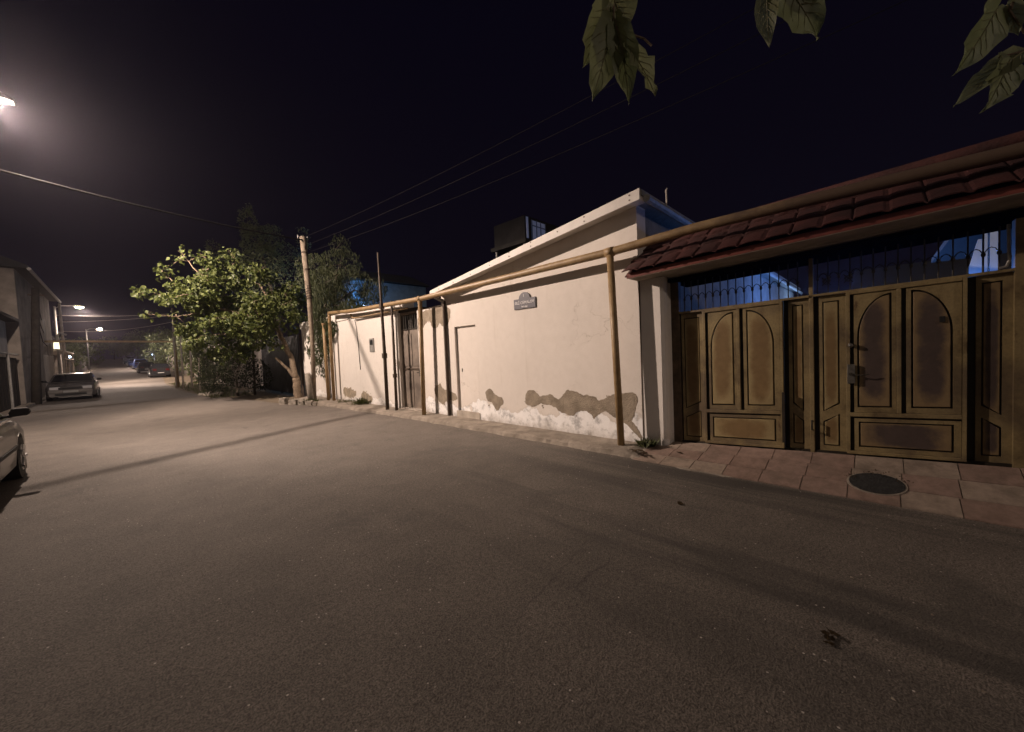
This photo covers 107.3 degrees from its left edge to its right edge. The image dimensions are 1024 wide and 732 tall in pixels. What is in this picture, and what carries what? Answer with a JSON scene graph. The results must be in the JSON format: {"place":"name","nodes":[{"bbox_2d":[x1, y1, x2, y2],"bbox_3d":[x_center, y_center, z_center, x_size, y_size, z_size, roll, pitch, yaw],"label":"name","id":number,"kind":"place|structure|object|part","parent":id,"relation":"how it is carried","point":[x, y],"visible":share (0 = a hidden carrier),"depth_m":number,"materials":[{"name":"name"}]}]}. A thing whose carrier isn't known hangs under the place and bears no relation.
{"place":"outdoors","nodes":[
{"label":"outdoors","id":0,"kind":"place"},
{"bbox_2d":[0,311,18,356],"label":"house","id":1,"kind":"structure","parent":0,"point":[5,317],"depth_m":16.44,"materials":[{"name":"white paint"}]},
{"bbox_2d":[0,365,98,415],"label":"pavement","id":2,"kind":"structure","parent":0,"point":[30,404],"depth_m":17.50,"materials":[{"name":"concrete"}]},
{"bbox_2d":[0,91,15,105],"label":"street lamp","id":3,"kind":"object","parent":2,"relation":"on","point":[6,99],"visible":1,"depth_m":8.40,"materials":[{"name":"glass"}]},
{"bbox_2d":[0,352,20,411],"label":"gate","id":4,"kind":"structure","parent":2,"relation":"on","point":[9,391],"depth_m":15.68,"materials":[{"name":"metal"}]},
{"bbox_2d":[55,332,66,373],"bbox_3d":[-31.761,-0.302,26.708,0.140,4.216,0.551,0,3,44],"label":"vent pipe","id":5,"kind":"object","parent":2,"relation":"on","point":[58,356],"visible":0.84,"depth_m":26.53,"materials":[{"name":"metal"}]},
{"bbox_2d":[53,342,59,349],"bbox_3d":[-31.915,-1.418,26.409,0.277,0.560,0.277,0,3,44],"label":"wall lantern","id":6,"kind":"object","parent":5,"relation":"attached to","point":[56,345],"depth_m":26.34,"materials":[{"name":"glass"}]},
{"bbox_2d":[53,305,83,373],"bbox_3d":[-38.039,-1.690,32.594,0.520,7.180,1.792,0,3,44],"label":"street lamp","id":7,"kind":"object","parent":2,"relation":"on","point":[55,317],"visible":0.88,"depth_m":31.95,"materials":[{"name":"metal"}]},
{"bbox_2d":[85,328,101,370],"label":"street lamp","id":8,"kind":"object","parent":2,"relation":"on","point":[88,349],"visible":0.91,"depth_m":56.50,"materials":[{"name":"metal"}]},
{"bbox_2d":[123,357,133,363],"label":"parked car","id":9,"kind":"object","parent":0,"point":[125,359],"visible":0.44,"depth_m":76.27,"materials":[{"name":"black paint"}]},
{"bbox_2d":[86,353,312,405],"bbox_3d":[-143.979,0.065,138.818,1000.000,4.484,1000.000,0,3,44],"label":"ground","id":10,"kind":"structure","parent":0,"point":[271,396],"depth_m":21.37,"materials":[{"name":"brown soil"}]},
{"bbox_2d":[0,255,60,403],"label":"two storey house","id":11,"kind":"structure","parent":10,"relation":"on","point":[18,280],"depth_m":18.33,"materials":[{"name":"paint"}]},
{"bbox_2d":[42,319,46,343],"bbox_3d":[-29.408,-2.158,23.682,1.160,1.560,0.062,0,3,44],"label":"window","id":12,"kind":"structure","parent":11,"relation":"in","point":[44,329],"depth_m":23.68,"materials":[{"name":"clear glass"}]},
{"bbox_2d":[44,340,179,386],"bbox_3d":[-26.791,0.040,25.520,0.174,3.592,6.324,0,3,44],"label":"overhead pipe","id":13,"kind":"object","parent":11,"relation":"attached to","point":[53,341],"visible":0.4,"depth_m":25.49,"materials":[{"name":"metal"}]},
{"bbox_2d":[27,287,46,403],"bbox_3d":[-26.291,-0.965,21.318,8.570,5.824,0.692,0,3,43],"label":"utility pole","id":14,"kind":"object","parent":10,"relation":"on","point":[36,385],"visible":0.92,"depth_m":18.52,"materials":[{"name":"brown wood"}]},
{"bbox_2d":[52,336,69,373],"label":"house","id":15,"kind":"structure","parent":10,"relation":"on","point":[55,359],"depth_m":32.29,"materials":[{"name":"paint"}]},
{"bbox_2d":[58,303,67,372],"bbox_3d":[-35.670,-1.522,30.007,0.198,6.876,0.218,0,3,44],"label":"utility pole","id":16,"kind":"object","parent":10,"relation":"on","point":[61,328],"visible":0.66,"depth_m":29.91,"materials":[{"name":"concrete"}]},
{"bbox_2d":[73,316,163,321],"bbox_3d":[-33.538,-4.005,31.868,7.828,0.482,0.030,-3,2,-19],"label":"overhead cable","id":17,"kind":"object","parent":16,"relation":"attached to","point":[109,320],"visible":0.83,"depth_m":31.70,"materials":[{"name":"black rubber"}]},
{"bbox_2d":[53,350,74,372],"bbox_3d":[-35.820,0.482,28.834,8.400,3.070,2.750,0,3,44],"label":"carport awning","id":18,"kind":"object","parent":10,"relation":"on","point":[62,352],"visible":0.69,"depth_m":29.45,"materials":[{"name":"metal"}]},
{"bbox_2d":[58,336,88,368],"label":"roadside tree","id":19,"kind":"object","parent":10,"relation":"on","point":[85,358],"visible":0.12,"depth_m":51.33,"materials":[{"name":"green plant"}]},
{"bbox_2d":[69,360,78,372],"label":"street wall","id":20,"kind":"structure","parent":10,"relation":"on","point":[76,367],"depth_m":40.91,"materials":[{"name":"paint"}]},
{"bbox_2d":[66,345,83,371],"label":"roadside tree","id":21,"kind":"object","parent":10,"relation":"on","point":[75,356],"visible":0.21,"depth_m":42.83,"materials":[{"name":"green plant"}]},
{"bbox_2d":[67,337,96,359],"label":"roadside tree","id":22,"kind":"object","parent":10,"relation":"on","point":[80,345],"visible":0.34,"depth_m":61.94,"materials":[{"name":"green plant"}]},
{"bbox_2d":[78,356,86,372],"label":"street wall","id":23,"kind":"structure","parent":10,"relation":"on","point":[84,369],"depth_m":51.70,"materials":[{"name":"paint"}]},
{"bbox_2d":[76,339,108,364],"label":"roadside tree","id":24,"kind":"object","parent":10,"relation":"on","point":[97,351],"visible":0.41,"depth_m":79.23,"materials":[{"name":"green plant"}]},
{"bbox_2d":[95,335,130,359],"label":"roadside tree","id":25,"kind":"object","parent":10,"relation":"on","point":[113,346],"visible":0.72,"depth_m":107.91,"materials":[{"name":"green plant"}]},
{"bbox_2d":[121,329,152,357],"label":"roadside tree","id":26,"kind":"object","parent":10,"relation":"on","point":[142,338],"visible":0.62,"depth_m":106.01,"materials":[{"name":"green plant"}]},
{"bbox_2d":[133,333,163,363],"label":"roadside tree","id":27,"kind":"object","parent":10,"relation":"on","point":[140,343],"visible":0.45,"depth_m":71.56,"materials":[{"name":"green plant"}]},
{"bbox_2d":[142,326,171,363],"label":"roadside tree","id":28,"kind":"object","parent":10,"relation":"on","point":[158,345],"visible":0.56,"depth_m":60.45,"materials":[{"name":"green plant"}]},
{"bbox_2d":[153,329,183,371],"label":"roadside tree","id":29,"kind":"object","parent":10,"relation":"on","point":[166,338],"visible":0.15,"depth_m":48.93,"materials":[{"name":"green plant"}]},
{"bbox_2d":[171,308,175,341],"bbox_3d":[-29.421,-1.721,32.886,0.198,6.650,0.198,0,3,44],"label":"utility pole","id":30,"kind":"object","parent":10,"relation":"on","point":[173,323],"visible":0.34,"depth_m":32.76,"materials":[{"name":"brown wood"}]},
{"bbox_2d":[63,321,174,331],"bbox_3d":[-31.848,-3.185,30.376,7.981,0.745,0.030,-3,2,-16],"label":"overhead cable","id":31,"kind":"object","parent":30,"relation":"attached to","point":[109,330],"visible":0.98,"depth_m":30.01,"materials":[{"name":"black rubber"}]},
{"bbox_2d":[172,326,177,387],"bbox_3d":[-24.076,-0.611,26.898,0.109,4.451,0.159,0,3,44],"label":"thin post","id":32,"kind":"object","parent":10,"relation":"on","point":[174,358],"visible":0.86,"depth_m":26.87,"materials":[{"name":"concrete"}]},
{"bbox_2d":[180,336,183,388],"bbox_3d":[-22.491,-0.479,25.660,0.109,4.152,0.159,0,3,44],"label":"thin post","id":33,"kind":"object","parent":10,"relation":"on","point":[181,364],"visible":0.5,"depth_m":25.65,"materials":[{"name":"metal"}]},
{"bbox_2d":[160,336,208,377],"bbox_3d":[-34.947,-1.057,40.637,5.353,4.848,4.113,-2,2,6],"label":"roadside tree","id":34,"kind":"object","parent":10,"relation":"on","point":[170,348],"visible":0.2,"depth_m":39.94,"materials":[{"name":"green plant"}]},
{"bbox_2d":[189,340,192,387],"bbox_3d":[-21.505,-0.105,25.240,0.109,3.352,0.159,0,3,44],"label":"thin post","id":35,"kind":"object","parent":10,"relation":"on","point":[191,368],"visible":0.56,"depth_m":25.23,"materials":[{"name":"concrete"}]},
{"bbox_2d":[173,334,219,380],"bbox_3d":[-28.872,-0.889,35.032,4.268,4.771,3.961,0,3,44],"label":"roadside tree","id":36,"kind":"object","parent":10,"relation":"on","point":[194,356],"visible":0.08,"depth_m":34.56,"materials":[{"name":"green plant"}]},
{"bbox_2d":[177,337,217,383],"bbox_3d":[-23.692,-0.301,28.680,4.378,3.776,2.697,0,3,44],"label":"roadside tree","id":37,"kind":"object","parent":10,"relation":"on","point":[187,357],"visible":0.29,"depth_m":28.58,"materials":[{"name":"green plant"}]},
{"bbox_2d":[198,358,200,390],"bbox_3d":[-19.262,0.529,23.241,0.109,2.053,0.159,0,3,44],"label":"thin post","id":38,"kind":"object","parent":10,"relation":"on","point":[199,374],"visible":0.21,"depth_m":23.20,"materials":[{"name":"concrete"}]},
{"bbox_2d":[168,380,254,398],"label":"verge grass","id":39,"kind":"structure","parent":10,"relation":"on","point":[197,390],"depth_m":22.05,"materials":[{"name":"green plant"}]},
{"bbox_2d":[196,348,232,390],"bbox_3d":[-17.648,0.189,22.495,1.648,2.755,4.777,-4,3,-33],"label":"shrub bush","id":40,"kind":"object","parent":10,"relation":"on","point":[210,375],"visible":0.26,"depth_m":21.43,"materials":[{"name":"green plant"}]},
{"bbox_2d":[167,339,263,388],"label":"street wall","id":41,"kind":"structure","parent":10,"relation":"on","point":[258,355],"depth_m":25.28,"materials":[{"name":"paint"}]},
{"bbox_2d":[130,244,313,398],"bbox_3d":[-10.988,-1.622,15.089,3.934,6.462,6.031,0,3,44],"label":"mulberry tree","id":42,"kind":"object","parent":10,"relation":"on","point":[198,302],"visible":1,"depth_m":14.55,"materials":[{"name":"green plant"}]},
{"bbox_2d":[194,340,273,395],"bbox_3d":[-14.032,0.150,18.732,4.779,2.855,1.914,-2,2,16],"label":"shrub bush","id":43,"kind":"object","parent":10,"relation":"on","point":[222,370],"visible":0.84,"depth_m":18.51,"materials":[{"name":"green plant"}]},
{"bbox_2d":[252,354,255,394],"bbox_3d":[-12.867,0.130,18.782,0.109,2.652,0.159,0,3,44],"label":"thin post","id":44,"kind":"object","parent":10,"relation":"on","point":[254,378],"visible":0.27,"depth_m":18.76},
{"bbox_2d":[204,203,311,337],"bbox_3d":[-13.457,-3.642,20.605,2.914,10.209,5.081,0,3,44],"label":"tall tree","id":45,"kind":"object","parent":10,"relation":"on","point":[268,248],"visible":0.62,"depth_m":20.34,"materials":[{"name":"green plant"}]},
{"bbox_2d":[261,334,304,396],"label":"dark yard gate","id":46,"kind":"structure","parent":10,"relation":"on","point":[282,382],"depth_m":18.27,"materials":[{"name":"metal"}]},
{"bbox_2d":[279,397,288,404],"bbox_3d":[-8.427,1.306,13.942,0.296,0.280,0.229,-2,2,16],"label":"kerb stone","id":47,"kind":"object","parent":10,"relation":"on","point":[284,400],"visible":0.81,"depth_m":13.85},
{"bbox_2d":[288,399,299,404],"bbox_3d":[-7.947,1.318,13.725,0.380,0.209,0.206,-2,2,18],"label":"kerb stone","id":48,"kind":"object","parent":10,"relation":"on","point":[293,401],"visible":0.85,"depth_m":13.64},
{"bbox_2d":[298,400,305,404],"bbox_3d":[-7.489,1.317,13.478,0.324,0.193,0.202,-1,3,24],"label":"kerb stone","id":49,"kind":"object","parent":10,"relation":"on","point":[300,402],"visible":0.69,"depth_m":13.39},
{"bbox_2d":[305,400,314,405],"bbox_3d":[-7.159,1.311,13.341,0.296,0.184,0.209,-2,2,7],"label":"kerb stone","id":50,"kind":"object","parent":10,"relation":"on","point":[308,403],"visible":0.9,"depth_m":13.25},
{"bbox_2d":[294,233,387,377],"bbox_3d":[-7.204,-2.220,15.818,4.883,7.225,2.964,0,3,44],"label":"weeping tree","id":51,"kind":"object","parent":10,"relation":"on","point":[336,285],"visible":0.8,"depth_m":15.16,"materials":[{"name":"green plant"}]},
{"bbox_2d":[300,303,413,407],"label":"boundary wall","id":52,"kind":"structure","parent":10,"relation":"on","point":[353,381],"depth_m":12.33,"materials":[{"name":"paint"}]},
{"bbox_2d":[355,322,360,369],"bbox_3d":[-5.109,-0.711,12.499,0.162,1.662,0.039,-1,3,33],"label":"wall cable","id":53,"kind":"object","parent":52,"relation":"attached to","point":[358,345],"depth_m":12.48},
{"bbox_2d":[369,338,374,351],"bbox_3d":[-4.395,-0.654,11.811,0.280,0.420,0.035,0,3,44],"label":"meter plate","id":54,"kind":"object","parent":52,"relation":"attached to","point":[371,344],"visible":1,"depth_m":11.77,"materials":[{"name":"metal"}]},
{"bbox_2d":[417,188,802,445],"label":"white house","id":55,"kind":"structure","parent":10,"relation":"on","point":[492,354],"depth_m":6.76,"materials":[{"name":"beige paint"}]},
{"bbox_2d":[398,307,429,410],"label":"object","id":56,"kind":"structure","parent":55,"relation":"attached to","point":[410,355],"depth_m":10.55,"materials":[{"name":"paint"}]},
{"bbox_2d":[403,329,421,408],"bbox_3d":[-2.740,0.089,10.469,1.000,2.180,0.121,0,3,44],"label":"door leaf","id":57,"kind":"structure","parent":56,"relation":"in","point":[410,337],"depth_m":10.52,"materials":[{"name":"paint"}]},
{"bbox_2d":[514,292,535,309],"bbox_3d":[0.241,-1.273,7.296,0.555,0.315,0.022,0,3,44],"label":"street sign","id":58,"kind":"object","parent":55,"relation":"attached to","point":[524,300],"visible":1,"depth_m":7.28,"materials":[{"name":"grey metal"}]},
{"bbox_2d":[491,215,558,258],"bbox_3d":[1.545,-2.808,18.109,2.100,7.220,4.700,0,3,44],"label":"rooftop room","id":59,"kind":"object","parent":55,"relation":"on","point":[511,235],"visible":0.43,"depth_m":16.28,"materials":[{"name":"metal"}]},
{"bbox_2d":[526,216,545,239],"bbox_3d":[1.045,-5.835,16.199,0.047,0.900,1.260,0,3,44],"label":"window","id":60,"kind":"structure","parent":59,"relation":"in","point":[538,229],"depth_m":16.15,"materials":[{"name":"blue glass"}]},
{"bbox_2d":[622,130,1023,286],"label":"gate roof","id":61,"kind":"structure","parent":55,"relation":"attached to","point":[987,199],"depth_m":4.04,"materials":[{"name":"tile"}]},
{"bbox_2d":[582,0,1023,112],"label":"overhanging tree","id":62,"kind":"object","parent":10,"relation":"on","point":[613,46],"visible":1,"depth_m":1.05,"materials":[{"name":"green plant"}]},
{"bbox_2d":[670,217,1023,469],"bbox_3d":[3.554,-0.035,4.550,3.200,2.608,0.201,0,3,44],"label":"metal gate","id":63,"kind":"structure","parent":10,"relation":"on","point":[929,370],"depth_m":4.16,"materials":[{"name":"brown metal"}]},
{"bbox_2d":[321,267,430,316],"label":"back house","id":64,"kind":"structure","parent":0,"point":[402,287],"depth_m":28.21,"materials":[{"name":"blue paint"}]},
{"bbox_2d":[297,396,645,457],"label":"sidewalk","id":65,"kind":"structure","parent":0,"point":[603,445],"depth_m":7.30,"materials":[{"name":"concrete"}]},
{"bbox_2d":[297,235,316,399],"bbox_3d":[-7.463,-1.644,13.756,0.246,6.143,0.422,0,3,44],"label":"utility pole","id":66,"kind":"object","parent":65,"relation":"on","point":[310,379],"visible":0.96,"depth_m":13.74,"materials":[{"name":"wood"}]},
{"bbox_2d":[0,169,301,239],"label":"overhead cable","id":67,"kind":"object","parent":66,"relation":"attached to","point":[42,181],"visible":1,"depth_m":9.32,"materials":[{"name":"black rubber"}]},
{"bbox_2d":[308,8,754,235],"bbox_3d":[3.487,-4.821,4.215,28.853,0.825,0.009,-1,3,41],"label":"overhead cable","id":68,"kind":"object","parent":66,"relation":"attached to","point":[557,113],"visible":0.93,"depth_m":6.57,"materials":[{"name":"black rubber"}]},
{"bbox_2d":[307,0,826,244],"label":"overhead cable","id":69,"kind":"object","parent":66,"relation":"attached to","point":[583,120],"visible":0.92,"depth_m":5.97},
{"bbox_2d":[307,0,906,252],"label":"overhead cable","id":70,"kind":"object","parent":66,"relation":"attached to","point":[659,110],"visible":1,"depth_m":5.39,"materials":[{"name":"black rubber"}]},
{"bbox_2d":[298,398,318,403],"bbox_3d":[-7.302,1.242,13.616,0.823,0.239,0.828,-3,2,-10],"label":"weed clump","id":71,"kind":"object","parent":65,"relation":"on","point":[310,399],"visible":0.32,"depth_m":13.56,"materials":[{"name":"green plant"}]},
{"bbox_2d":[321,323,330,399],"bbox_3d":[-6.770,-0.132,13.728,0.153,2.850,0.153,0,3,44],"label":"pipe post","id":72,"kind":"object","parent":65,"relation":"on","point":[326,365],"visible":0.84,"depth_m":13.70,"materials":[{"name":"metal"}]},
{"bbox_2d":[343,396,368,404],"bbox_3d":[-4.866,1.111,12.233,0.877,0.262,0.907,0,3,44],"label":"weed clump","id":73,"kind":"object","parent":65,"relation":"on","point":[361,401],"visible":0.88,"depth_m":12.14,"materials":[{"name":"green plant"}]},
{"bbox_2d":[377,252,388,409],"bbox_3d":[-3.639,-0.956,10.651,0.144,4.431,0.144,0,3,44],"label":"steel post","id":74,"kind":"object","parent":65,"relation":"on","point":[384,353],"visible":0.94,"depth_m":10.63,"materials":[{"name":"brown metal"}]},
{"bbox_2d":[390,301,397,409],"bbox_3d":[-3.287,-0.274,10.494,0.119,3.051,0.119,0,3,44],"label":"steel post","id":75,"kind":"object","parent":65,"relation":"on","point":[394,368],"visible":0.96,"depth_m":10.46,"materials":[{"name":"brown metal"}]},
{"bbox_2d":[629,449,647,453],"bbox_3d":[1.832,1.218,5.380,0.286,0.050,0.215,0,3,44],"label":"dead leaf","id":76,"kind":"object","parent":65,"relation":"on","point":[643,451],"visible":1,"depth_m":5.41,"materials":[{"name":"brown plant"}]},
{"bbox_2d":[634,437,659,447],"bbox_3d":[2.037,1.124,5.634,0.399,0.160,0.488,0,3,44],"label":"weed clump","id":77,"kind":"object","parent":65,"relation":"on","point":[646,443],"visible":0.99,"depth_m":5.61,"materials":[{"name":"green plant"}]},
{"bbox_2d":[327,142,1023,445],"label":"gas pipe","id":78,"kind":"object","parent":65,"relation":"on","point":[981,159],"visible":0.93,"depth_m":5.04,"materials":[{"name":"metal"}]},
{"bbox_2d":[0,359,1023,731],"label":"road","id":79,"kind":"structure","parent":0,"point":[172,559],"depth_m":2.54,"materials":[{"name":"grey asphalt"}]},
{"bbox_2d":[0,407,30,480],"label":"parked car","id":80,"kind":"object","parent":79,"relation":"on","point":[13,460],"visible":1,"depth_m":5.36,"materials":[{"name":"grey paint"}]},
{"bbox_2d":[41,372,101,401],"bbox_3d":[-24.815,1.100,21.370,4.672,1.438,2.171,0,3,44],"label":"parked car","id":81,"kind":"object","parent":79,"relation":"on","point":[71,384],"visible":0.99,"depth_m":20.23,"materials":[{"name":"silver metal"}]},
{"bbox_2d":[127,358,138,366],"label":"parked car","id":82,"kind":"object","parent":79,"relation":"on","point":[129,364],"visible":0.44,"depth_m":66.37,"materials":[{"name":"blue paint"}]},
{"bbox_2d":[130,359,147,368],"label":"parked car","id":83,"kind":"object","parent":79,"relation":"on","point":[135,362],"visible":0.44,"depth_m":58.31,"materials":[{"name":"blue paint"}]},
{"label":"rear window","id":84,"kind":"part","parent":83,"relation":"part of","materials":[{"name":"black glass"}]},
{"bbox_2d":[135,362,153,372],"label":"parked car","id":85,"kind":"object","parent":79,"relation":"on","point":[141,366],"visible":0.48,"depth_m":49.57,"materials":[{"name":"black paint"}]},
{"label":"rear window","id":86,"kind":"part","parent":85,"relation":"part of","materials":[{"name":"black glass"}]},
{"bbox_2d":[146,363,170,376],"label":"parked car","id":87,"kind":"object","parent":79,"relation":"on","point":[159,369],"visible":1,"depth_m":42.27,"materials":[{"name":"black paint"}]},
{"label":"rear window","id":88,"kind":"part","parent":87,"relation":"part of","materials":[{"name":"black glass"}]},
{"bbox_2d":[412,445,985,700],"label":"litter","id":89,"kind":"object","parent":79,"relation":"on","point":[892,698],"visible":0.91,"depth_m":2.50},
{"bbox_2d":[820,628,840,645],"bbox_3d":[1.680,1.429,1.997,0.122,0.031,0.080,-4,3,-34],"label":"dead leaf","id":90,"kind":"object","parent":79,"relation":"on","point":[827,636],"visible":1,"depth_m":2.00,"materials":[{"name":"brown plant"}]},
{"bbox_2d":[0,0,1023,359],"label":"sky","id":91,"kind":"structure","parent":0,"point":[313,115],"materials":[{"name":"black"}]},
{"bbox_2d":[631,436,1023,517],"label":"apron","id":92,"kind":"object","parent":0,"point":[644,449],"visible":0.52,"depth_m":4.29,"materials":[{"name":"concrete"}]},
{"bbox_2d":[633,441,1023,528],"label":"paving tiles","id":93,"kind":"object","parent":92,"relation":"on","point":[992,494],"visible":0.98,"depth_m":3.88,"materials":[{"name":"brown tile"}]},
{"bbox_2d":[844,469,913,495],"bbox_3d":[3.682,1.181,3.825,0.423,0.180,0.460,-3,2,-7],"label":"manhole cover","id":94,"kind":"object","parent":93,"relation":"on","point":[878,484],"visible":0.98,"depth_m":3.78,"materials":[{"name":"metal"}]},
{"bbox_2d":[851,229,1011,289],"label":"courtyard house","id":95,"kind":"structure","parent":0,"point":[975,261],"depth_m":11.59,"materials":[{"name":"stone"}]}
]}

